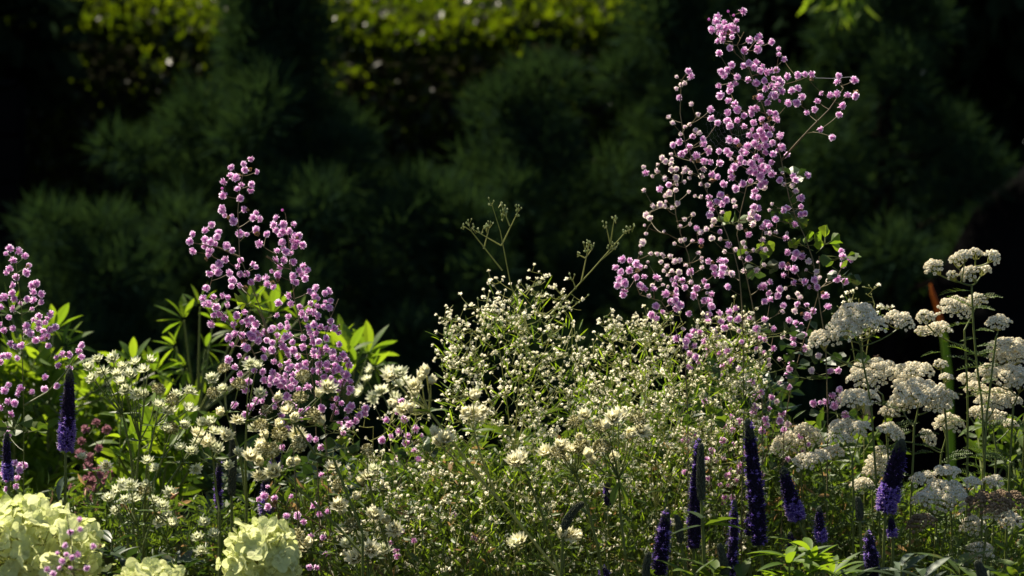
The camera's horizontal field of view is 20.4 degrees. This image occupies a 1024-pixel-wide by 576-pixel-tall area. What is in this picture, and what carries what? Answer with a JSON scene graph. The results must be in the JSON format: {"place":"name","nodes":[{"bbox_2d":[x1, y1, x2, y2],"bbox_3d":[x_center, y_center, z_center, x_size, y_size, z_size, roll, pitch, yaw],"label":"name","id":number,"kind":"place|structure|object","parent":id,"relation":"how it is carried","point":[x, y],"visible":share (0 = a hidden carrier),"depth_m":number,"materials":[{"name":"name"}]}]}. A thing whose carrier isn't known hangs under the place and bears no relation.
{"place":"outdoors","nodes":[
{"label":"outdoors","id":0,"kind":"place"},
{"bbox_2d":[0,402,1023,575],"bbox_3d":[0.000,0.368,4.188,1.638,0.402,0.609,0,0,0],"label":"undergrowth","id":1,"kind":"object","parent":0,"point":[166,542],"visible":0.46,"depth_m":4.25,"materials":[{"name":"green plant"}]},
{"bbox_2d":[50,412,1023,566],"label":"back bed","id":2,"kind":"object","parent":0,"point":[191,496],"visible":0.01,"depth_m":11.80,"materials":[{"name":"soil"}]},
{"bbox_2d":[0,79,27,486],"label":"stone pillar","id":3,"kind":"structure","parent":2,"relation":"on","point":[13,125],"depth_m":12.40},
{"bbox_2d":[0,179,273,532],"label":"pine tree","id":4,"kind":"object","parent":2,"relation":"on","point":[79,264],"visible":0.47,"depth_m":10.67,"materials":[{"name":"green plant"}]},
{"bbox_2d":[0,0,634,491],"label":"pine tree","id":5,"kind":"object","parent":2,"relation":"on","point":[272,106],"visible":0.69,"depth_m":11.33,"materials":[{"name":"green plant"}]},
{"bbox_2d":[0,0,733,486],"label":"hedge","id":6,"kind":"object","parent":2,"relation":"on","point":[410,98],"visible":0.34,"depth_m":14.08,"materials":[{"name":"green plant"}]},
{"bbox_2d":[259,147,622,539],"bbox_3d":[-0.240,0.226,10.998,1.567,1.548,1.220,0,0,0],"label":"pine tree","id":7,"kind":"object","parent":2,"relation":"on","point":[448,243],"visible":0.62,"depth_m":10.90,"materials":[{"name":"green plant"}]},
{"bbox_2d":[422,32,675,511],"bbox_3d":[0.134,-0.039,11.802,1.134,2.078,1.102,0,0,0],"label":"pine tree","id":8,"kind":"object","parent":2,"relation":"on","point":[529,112],"visible":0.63,"depth_m":11.72,"materials":[{"name":"green plant"}]},
{"bbox_2d":[508,0,854,516],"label":"pine tree","id":9,"kind":"object","parent":2,"relation":"on","point":[682,22],"visible":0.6,"depth_m":11.91,"materials":[{"name":"green plant"}]},
{"bbox_2d":[548,0,913,475],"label":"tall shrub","id":10,"kind":"object","parent":2,"relation":"on","point":[763,5],"visible":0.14,"depth_m":12.87,"materials":[{"name":"pink plant"}]},
{"bbox_2d":[508,0,1023,443],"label":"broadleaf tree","id":11,"kind":"object","parent":2,"relation":"on","point":[1006,108],"visible":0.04,"depth_m":16.32,"materials":[{"name":"green plant"}]},
{"bbox_2d":[690,0,1023,412],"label":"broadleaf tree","id":12,"kind":"object","parent":2,"relation":"on","point":[971,54],"visible":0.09,"depth_m":15.67,"materials":[{"name":"green plant"}]},
{"bbox_2d":[736,0,1023,503],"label":"pine tree","id":13,"kind":"object","parent":2,"relation":"on","point":[894,66],"visible":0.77,"depth_m":12.23,"materials":[{"name":"green plant"}]},
{"bbox_2d":[899,167,1023,510],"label":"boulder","id":14,"kind":"object","parent":2,"relation":"on","point":[999,227],"visible":0.24,"depth_m":12.09,"materials":[{"name":"stone"}]},
{"bbox_2d":[210,373,871,575],"bbox_3d":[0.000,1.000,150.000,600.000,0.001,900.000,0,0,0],"label":"ground","id":15,"kind":"structure","parent":0,"point":[867,408],"depth_m":10.20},
{"bbox_2d":[929,284,955,492],"bbox_3d":[1.150,0.494,7.600,0.070,1.012,0.019,0,0,0],"label":"grass blade","id":16,"kind":"object","parent":15,"relation":"on","point":[945,349],"depth_m":7.59,"materials":[{"name":"green plant"}]},
{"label":"flower bed","id":17,"kind":"structure","parent":15,"relation":"on","visible":0},
{"bbox_2d":[0,431,15,507],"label":"speedwell","id":18,"kind":"object","parent":17,"relation":"on","point":[7,470],"visible":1,"depth_m":4.00,"materials":[{"name":"purple plant"}]},
{"bbox_2d":[0,244,84,495],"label":"meadow rue","id":19,"kind":"object","parent":17,"relation":"on","point":[27,421],"visible":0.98,"depth_m":4.10,"materials":[{"name":"purple plant"}]},
{"bbox_2d":[0,332,94,510],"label":"leafy shrub","id":20,"kind":"object","parent":17,"relation":"on","point":[39,459],"visible":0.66,"depth_m":5.17,"materials":[{"name":"green plant"}]},
{"bbox_2d":[0,492,115,575],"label":"hydrangea","id":21,"kind":"object","parent":17,"relation":"on","point":[33,532],"visible":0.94,"depth_m":3.58,"materials":[{"name":"green plant"}]},
{"bbox_2d":[56,368,76,513],"bbox_3d":[-0.626,0.556,3.999,0.031,0.888,0.031,0,0,0],"label":"speedwell","id":22,"kind":"object","parent":17,"relation":"on","point":[66,432],"visible":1,"depth_m":4.00,"materials":[{"name":"purple plant"}]},
{"bbox_2d":[44,515,101,575],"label":"meadow rue","id":23,"kind":"object","parent":17,"relation":"on","point":[70,532],"visible":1,"depth_m":3.35,"materials":[{"name":"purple plant"}]},
{"bbox_2d":[68,418,114,564],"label":"spent flower plant","id":24,"kind":"object","parent":17,"relation":"on","point":[106,429],"visible":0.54,"depth_m":4.59,"materials":[{"name":"pink plant"}]},
{"bbox_2d":[0,284,185,495],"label":"peony plant","id":25,"kind":"object","parent":17,"relation":"on","point":[130,350],"visible":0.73,"depth_m":5.21,"materials":[{"name":"green plant"}]},
{"bbox_2d":[76,451,128,551],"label":"masterwort","id":26,"kind":"object","parent":17,"relation":"on","point":[105,465],"visible":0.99,"depth_m":4.00,"materials":[{"name":"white plant"}]},
{"bbox_2d":[41,346,173,574],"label":"leafy shrub","id":27,"kind":"object","parent":17,"relation":"on","point":[92,410],"visible":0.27,"depth_m":5.27,"materials":[{"name":"green plant"}]},
{"bbox_2d":[82,349,166,546],"bbox_3d":[-0.550,0.543,3.964,0.123,0.914,0.082,0,0,39],"label":"masterwort","id":28,"kind":"object","parent":17,"relation":"on","point":[135,393],"visible":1,"depth_m":3.96,"materials":[{"name":"white plant"}]},
{"bbox_2d":[102,454,178,560],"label":"masterwort","id":29,"kind":"object","parent":17,"relation":"on","point":[128,497],"visible":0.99,"depth_m":3.86,"materials":[{"name":"white plant"}]},
{"bbox_2d":[113,557,185,575],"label":"hydrangea","id":30,"kind":"object","parent":17,"relation":"on","point":[148,566],"visible":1,"depth_m":3.54,"materials":[{"name":"green plant"}]},
{"bbox_2d":[88,384,221,558],"bbox_3d":[-0.585,0.580,4.710,0.222,0.842,0.238,0,0,0],"label":"leafy plant","id":31,"kind":"object","parent":17,"relation":"on","point":[122,469],"visible":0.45,"depth_m":4.67,"materials":[{"name":"green plant"}]},
{"bbox_2d":[95,529,221,575],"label":"leafy shoot","id":32,"kind":"object","parent":17,"relation":"on","point":[108,557],"visible":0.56,"depth_m":3.79,"materials":[{"name":"green plant"}]},
{"bbox_2d":[140,384,216,540],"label":"masterwort","id":33,"kind":"object","parent":17,"relation":"on","point":[169,427],"visible":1,"depth_m":3.89,"materials":[{"name":"white plant"}]},
{"bbox_2d":[190,516,219,575],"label":"masterwort","id":34,"kind":"object","parent":17,"relation":"on","point":[202,549],"visible":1,"depth_m":3.79,"materials":[{"name":"white plant"}]},
{"bbox_2d":[189,425,243,575],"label":"masterwort","id":35,"kind":"object","parent":17,"relation":"on","point":[211,443],"visible":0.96,"depth_m":3.93,"materials":[{"name":"white plant"}]},
{"bbox_2d":[227,420,236,532],"bbox_3d":[-0.397,0.594,4.052,0.014,0.813,0.018,0,0,40],"label":"speedwell","id":36,"kind":"object","parent":17,"relation":"on","point":[232,478],"visible":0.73,"depth_m":4.05,"materials":[{"name":"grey plant"}]},
{"bbox_2d":[153,284,316,538],"bbox_3d":[-0.512,0.493,5.299,0.322,1.013,0.103,0,0,-7],"label":"peony plant","id":37,"kind":"object","parent":17,"relation":"on","point":[185,307],"visible":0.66,"depth_m":5.29,"materials":[{"name":"green plant"}]},
{"bbox_2d":[186,157,304,527],"bbox_3d":[-0.377,0.406,4.024,0.168,1.188,0.118,0,0,0],"label":"meadow rue","id":38,"kind":"object","parent":17,"relation":"on","point":[241,304],"visible":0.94,"depth_m":4.02,"materials":[{"name":"purple plant"}]},
{"bbox_2d":[182,430,318,563],"bbox_3d":[-0.428,0.613,4.589,0.239,0.776,0.228,0,0,-26],"label":"leafy plant","id":39,"kind":"object","parent":17,"relation":"on","point":[207,484],"visible":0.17,"depth_m":4.58,"materials":[{"name":"green plant"}]},
{"bbox_2d":[205,356,296,523],"bbox_3d":[-0.362,0.546,3.935,0.143,0.908,0.077,0,0,9],"label":"masterwort","id":40,"kind":"object","parent":17,"relation":"on","point":[213,392],"visible":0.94,"depth_m":3.94,"materials":[{"name":"white plant"}]},
{"bbox_2d":[216,515,303,575],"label":"hydrangea","id":41,"kind":"object","parent":17,"relation":"on","point":[262,546],"visible":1,"depth_m":3.65,"materials":[{"name":"green plant"}]},
{"bbox_2d":[228,209,353,575],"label":"meadow rue","id":42,"kind":"object","parent":17,"relation":"on","point":[285,251],"visible":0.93,"depth_m":4.10,"materials":[{"name":"purple plant"}]},
{"bbox_2d":[241,418,360,553],"bbox_3d":[-0.277,0.586,3.765,0.166,0.829,0.078,0,0,0],"label":"masterwort","id":43,"kind":"object","parent":17,"relation":"on","point":[271,450],"visible":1,"depth_m":3.76,"materials":[{"name":"white plant"}]},
{"bbox_2d":[275,369,363,575],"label":"masterwort","id":44,"kind":"object","parent":17,"relation":"on","point":[296,434],"visible":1,"depth_m":3.72,"materials":[{"name":"white plant"}]},
{"bbox_2d":[292,287,369,574],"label":"meadow rue","id":45,"kind":"object","parent":17,"relation":"on","point":[333,368],"visible":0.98,"depth_m":4.06,"materials":[{"name":"purple plant"}]},
{"bbox_2d":[294,491,404,575],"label":"masterwort","id":46,"kind":"object","parent":17,"relation":"on","point":[339,505],"visible":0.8,"depth_m":3.85,"materials":[{"name":"white plant"}]},
{"bbox_2d":[286,439,420,575],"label":"leafy plant","id":47,"kind":"object","parent":17,"relation":"on","point":[299,475],"visible":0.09,"depth_m":4.44,"materials":[{"name":"green plant"}]},
{"bbox_2d":[316,314,399,449],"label":"peony plant","id":48,"kind":"object","parent":17,"relation":"on","point":[367,341],"visible":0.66,"depth_m":5.18,"materials":[{"name":"green plant"}]},
{"bbox_2d":[324,443,392,575],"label":"masterwort","id":49,"kind":"object","parent":17,"relation":"on","point":[363,477],"visible":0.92,"depth_m":3.88,"materials":[{"name":"white plant"}]},
{"bbox_2d":[256,397,477,575],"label":"meadow rue","id":50,"kind":"object","parent":17,"relation":"on","point":[308,470],"visible":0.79,"depth_m":4.11,"materials":[{"name":"purple plant"}]},
{"bbox_2d":[315,383,441,575],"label":"babys breath","id":51,"kind":"object","parent":17,"relation":"on","point":[381,482],"visible":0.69,"depth_m":4.09,"materials":[{"name":"green plant"}]},
{"bbox_2d":[354,363,482,529],"bbox_3d":[-0.155,0.561,4.705,0.214,0.878,0.104,0,0,0],"label":"white flower plant","id":52,"kind":"object","parent":17,"relation":"on","point":[372,396],"visible":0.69,"depth_m":4.71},
{"bbox_2d":[380,362,559,575],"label":"masterwort","id":53,"kind":"object","parent":17,"relation":"on","point":[414,386],"visible":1,"depth_m":3.62,"materials":[{"name":"white plant"}]},
{"bbox_2d":[398,416,555,575],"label":"flowering plant","id":54,"kind":"object","parent":17,"relation":"on","point":[480,435],"visible":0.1,"depth_m":4.41,"materials":[{"name":"green plant"}]},
{"bbox_2d":[399,416,589,575],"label":"babys breath","id":55,"kind":"object","parent":17,"relation":"on","point":[504,478],"visible":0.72,"depth_m":4.05,"materials":[{"name":"green plant"}]},
{"bbox_2d":[425,197,634,575],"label":"babys breath","id":56,"kind":"object","parent":17,"relation":"on","point":[447,361],"visible":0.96,"depth_m":4.06,"materials":[{"name":"white plant"}]},
{"bbox_2d":[503,448,582,575],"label":"masterwort","id":57,"kind":"object","parent":17,"relation":"on","point":[517,458],"visible":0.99,"depth_m":3.81,"materials":[{"name":"white plant"}]},
{"bbox_2d":[535,407,603,575],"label":"masterwort","id":58,"kind":"object","parent":17,"relation":"on","point":[559,449],"visible":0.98,"depth_m":3.76,"materials":[{"name":"white plant"}]},
{"bbox_2d":[556,501,583,575],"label":"speedwell","id":59,"kind":"object","parent":17,"relation":"on","point":[571,513],"visible":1,"depth_m":3.80,"materials":[{"name":"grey plant"}]},
{"bbox_2d":[583,404,651,575],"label":"masterwort","id":60,"kind":"object","parent":17,"relation":"on","point":[614,417],"visible":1,"depth_m":3.71,"materials":[{"name":"white plant"}]},
{"bbox_2d":[543,372,710,575],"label":"flowering plant","id":61,"kind":"object","parent":17,"relation":"on","point":[621,391],"visible":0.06,"depth_m":4.49,"materials":[{"name":"green plant"}]},
{"bbox_2d":[651,508,672,575],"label":"speedwell","id":62,"kind":"object","parent":17,"relation":"on","point":[662,539],"visible":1,"depth_m":3.81,"materials":[{"name":"purple plant"}]},
{"bbox_2d":[612,238,726,570],"bbox_3d":[0.216,0.466,3.975,0.155,1.069,0.100,0,0,22],"label":"meadow rue","id":63,"kind":"object","parent":17,"relation":"on","point":[720,420],"visible":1,"depth_m":3.98,"materials":[{"name":"purple plant"}]},
{"bbox_2d":[556,294,785,506],"bbox_3d":[0.230,0.504,4.118,0.332,0.992,0.306,0,0,0],"label":"babys breath","id":64,"kind":"object","parent":17,"relation":"on","point":[644,375],"visible":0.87,"depth_m":4.07,"materials":[{"name":"white plant"}]},
{"bbox_2d":[571,417,773,575],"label":"babys breath","id":65,"kind":"object","parent":17,"relation":"on","point":[630,482],"visible":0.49,"depth_m":4.08,"materials":[{"name":"green plant"}]},
{"bbox_2d":[641,155,747,572],"bbox_3d":[0.243,0.404,4.136,0.176,1.192,0.127,0,0,30],"label":"meadow rue","id":66,"kind":"object","parent":17,"relation":"on","point":[713,267],"visible":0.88,"depth_m":4.14,"materials":[{"name":"purple plant"}]},
{"bbox_2d":[684,437,705,575],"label":"speedwell","id":67,"kind":"object","parent":17,"relation":"on","point":[694,538],"visible":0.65,"depth_m":3.92,"materials":[{"name":"purple plant"}]},
{"bbox_2d":[635,557,763,575],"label":"leafy shoot","id":68,"kind":"object","parent":17,"relation":"on","point":[715,567],"visible":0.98,"depth_m":3.82,"materials":[{"name":"green plant"}]},
{"bbox_2d":[669,443,743,575],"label":"speedwell","id":69,"kind":"object","parent":17,"relation":"on","point":[700,478],"visible":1,"depth_m":3.84,"materials":[{"name":"green plant"}]},
{"bbox_2d":[666,68,784,563],"bbox_3d":[0.284,0.346,4.010,0.160,1.308,0.155,0,0,-39],"label":"meadow rue","id":70,"kind":"object","parent":17,"relation":"on","point":[716,371],"visible":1,"depth_m":4.00,"materials":[{"name":"purple plant"}]},
{"bbox_2d":[659,364,804,574],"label":"leafy plant","id":71,"kind":"object","parent":17,"relation":"on","point":[780,396],"visible":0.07,"depth_m":4.43,"materials":[{"name":"green plant"}]},
{"bbox_2d":[726,499,740,575],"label":"speedwell","id":72,"kind":"object","parent":17,"relation":"on","point":[733,547],"visible":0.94,"depth_m":3.86,"materials":[{"name":"purple plant"}]},
{"bbox_2d":[681,395,810,575],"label":"meadow rue","id":73,"kind":"object","parent":17,"relation":"on","point":[771,457],"visible":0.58,"depth_m":4.20,"materials":[{"name":"purple plant"}]},
{"bbox_2d":[715,113,809,548],"bbox_3d":[0.362,0.374,4.108,0.145,1.252,0.092,0,0,-12],"label":"meadow rue","id":74,"kind":"object","parent":17,"relation":"on","point":[767,249],"visible":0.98,"depth_m":4.10,"materials":[{"name":"purple plant"}]},
{"bbox_2d":[742,418,793,574],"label":"speedwell","id":75,"kind":"object","parent":17,"relation":"on","point":[755,493],"visible":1,"depth_m":3.90,"materials":[{"name":"purple plant"}]},
{"bbox_2d":[707,8,869,548],"bbox_3d":[0.376,0.298,4.065,0.263,1.404,0.177,0,0,-27],"label":"meadow rue","id":76,"kind":"object","parent":17,"relation":"on","point":[794,220],"visible":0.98,"depth_m":4.06,"materials":[{"name":"purple plant"}]},
{"bbox_2d":[743,248,852,575],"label":"meadow rue","id":77,"kind":"object","parent":17,"relation":"on","point":[780,379],"visible":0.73,"depth_m":4.16,"materials":[{"name":"purple plant"}]},
{"bbox_2d":[779,466,817,575],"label":"speedwell","id":78,"kind":"object","parent":17,"relation":"on","point":[794,508],"visible":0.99,"depth_m":3.91,"materials":[{"name":"purple plant"}]},
{"bbox_2d":[769,422,835,573],"bbox_3d":[0.417,0.598,4.190,0.098,0.804,0.083,0,0,40],"label":"yarrow","id":79,"kind":"object","parent":17,"relation":"on","point":[803,428],"visible":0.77,"depth_m":4.18,"materials":[{"name":"white plant"}]},
{"bbox_2d":[747,537,871,575],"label":"leafy shoot","id":80,"kind":"object","parent":17,"relation":"on","point":[811,560],"visible":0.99,"depth_m":3.70,"materials":[{"name":"green plant"}]},
{"bbox_2d":[812,506,827,575],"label":"speedwell","id":81,"kind":"object","parent":17,"relation":"on","point":[820,533],"visible":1,"depth_m":3.88,"materials":[{"name":"purple plant"}]},
{"bbox_2d":[791,444,851,575],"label":"yarrow","id":82,"kind":"object","parent":17,"relation":"on","point":[815,456],"visible":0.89,"depth_m":4.00,"materials":[{"name":"white plant"}]},
{"bbox_2d":[792,407,910,566],"bbox_3d":[0.521,0.595,4.498,0.200,0.811,0.223,0,0,0],"label":"leafy plant","id":83,"kind":"object","parent":17,"relation":"on","point":[862,442],"visible":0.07,"depth_m":4.45,"materials":[{"name":"green plant"}]},
{"bbox_2d":[825,388,886,565],"bbox_3d":[0.480,0.570,3.979,0.085,0.860,0.087,0,0,0],"label":"yarrow","id":84,"kind":"object","parent":17,"relation":"on","point":[853,426],"visible":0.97,"depth_m":3.98,"materials":[{"name":"white plant"}]},
{"bbox_2d":[853,496,863,569],"bbox_3d":[0.474,0.642,3.881,0.021,0.716,0.015,0,0,0],"label":"speedwell","id":85,"kind":"object","parent":17,"relation":"on","point":[859,512],"visible":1,"depth_m":3.88,"materials":[{"name":"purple plant"}]},
{"bbox_2d":[806,302,914,573],"bbox_3d":[0.489,0.509,3.973,0.155,0.982,0.079,0,0,0],"label":"yarrow","id":86,"kind":"object","parent":17,"relation":"on","point":[872,319],"visible":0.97,"depth_m":3.97,"materials":[{"name":"white plant"}]},
{"bbox_2d":[831,283,894,415],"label":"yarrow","id":87,"kind":"object","parent":17,"relation":"on","point":[881,306],"visible":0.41,"depth_m":4.20,"materials":[{"name":"plant"}]},
{"bbox_2d":[861,529,881,575],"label":"speedwell","id":88,"kind":"object","parent":17,"relation":"on","point":[871,555],"visible":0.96,"depth_m":3.75,"materials":[{"name":"purple plant"}]},
{"bbox_2d":[842,445,907,542],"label":"yarrow","id":89,"kind":"object","parent":17,"relation":"on","point":[868,468],"visible":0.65,"depth_m":4.12,"materials":[{"name":"white plant"}]},
{"bbox_2d":[845,357,934,515],"bbox_3d":[0.537,0.549,4.065,0.134,0.902,0.065,0,0,29],"label":"yarrow","id":90,"kind":"object","parent":17,"relation":"on","point":[899,371],"visible":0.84,"depth_m":4.05,"materials":[{"name":"white plant"}]},
{"bbox_2d":[875,438,907,575],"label":"speedwell","id":91,"kind":"object","parent":17,"relation":"on","point":[888,497],"visible":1,"depth_m":3.89,"materials":[{"name":"purple plant"}]},
{"bbox_2d":[840,553,949,575],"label":"leafy shoot","id":92,"kind":"object","parent":17,"relation":"on","point":[900,568],"visible":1,"depth_m":3.72,"materials":[{"name":"green plant"}]},
{"bbox_2d":[875,376,958,574],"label":"yarrow","id":93,"kind":"object","parent":17,"relation":"on","point":[924,396],"visible":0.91,"depth_m":4.00,"materials":[{"name":"white plant"}]},
{"bbox_2d":[860,472,1004,574],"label":"leafy plant","id":94,"kind":"object","parent":17,"relation":"on","point":[940,512],"visible":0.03,"depth_m":4.36,"materials":[{"name":"green plant"}]},
{"bbox_2d":[912,398,965,575],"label":"yarrow","id":95,"kind":"object","parent":17,"relation":"on","point":[931,437],"visible":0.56,"depth_m":4.07,"materials":[{"name":"white plant"}]},
{"bbox_2d":[908,464,982,572],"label":"yarrow","id":96,"kind":"object","parent":17,"relation":"on","point":[933,482],"visible":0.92,"depth_m":3.95,"materials":[{"name":"white plant"}]},
{"bbox_2d":[914,292,988,567],"bbox_3d":[0.625,0.503,4.077,0.114,0.994,0.067,0,0,-19],"label":"yarrow","id":97,"kind":"object","parent":17,"relation":"on","point":[948,308],"visible":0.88,"depth_m":4.07,"materials":[{"name":"white plant"}]},
{"bbox_2d":[930,358,972,573],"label":"yarrow","id":98,"kind":"object","parent":17,"relation":"on","point":[947,376],"visible":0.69,"depth_m":4.02,"materials":[{"name":"white plant"}]},
{"bbox_2d":[923,247,1002,567],"bbox_3d":[0.636,0.471,3.996,0.105,1.058,0.070,0,0,-22],"label":"yarrow","id":99,"kind":"object","parent":17,"relation":"on","point":[962,256],"visible":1,"depth_m":4.00,"materials":[{"name":"white plant"}]},
{"bbox_2d":[906,489,1023,571],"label":"yarrow","id":100,"kind":"object","parent":17,"relation":"on","point":[983,496],"visible":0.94,"depth_m":3.88,"materials":[{"name":"white plant"}]},
{"bbox_2d":[917,550,1023,575],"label":"leafy shoot","id":101,"kind":"object","parent":17,"relation":"on","point":[960,565],"visible":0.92,"depth_m":3.78,"materials":[{"name":"green plant"}]},
{"bbox_2d":[958,313,1015,556],"bbox_3d":[0.664,0.518,3.986,0.083,0.964,0.034,0,0,0],"label":"yarrow","id":102,"kind":"object","parent":17,"relation":"on","point":[1002,318],"visible":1,"depth_m":3.98,"materials":[{"name":"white plant"}]},
{"bbox_2d":[956,372,1022,537],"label":"yarrow","id":103,"kind":"object","parent":17,"relation":"on","point":[1003,399],"visible":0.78,"depth_m":4.07,"materials":[{"name":"white plant"}]},
{"bbox_2d":[958,474,1023,567],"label":"yarrow","id":104,"kind":"object","parent":17,"relation":"on","point":[996,478],"visible":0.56,"depth_m":3.98,"materials":[{"name":"white plant"}]},
{"bbox_2d":[958,402,1023,568],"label":"leafy plant","id":105,"kind":"object","parent":17,"relation":"on","point":[1018,446],"visible":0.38,"depth_m":4.50,"materials":[{"name":"green plant"}]},
{"bbox_2d":[964,405,1021,567],"bbox_3d":[0.699,0.585,4.131,0.090,0.831,0.047,0,0,-14],"label":"yarrow","id":106,"kind":"object","parent":17,"relation":"on","point":[975,409],"visible":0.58,"depth_m":4.12,"materials":[{"name":"white plant"}]},
{"bbox_2d":[971,336,1023,573],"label":"yarrow","id":107,"kind":"object","parent":17,"relation":"on","point":[1013,350],"visible":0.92,"depth_m":4.04,"materials":[{"name":"white plant"}]},
{"bbox_2d":[797,0,881,34],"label":"hanging branch","id":108,"kind":"object","parent":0,"point":[844,13],"visible":1,"depth_m":10.99,"materials":[{"name":"green plant"}]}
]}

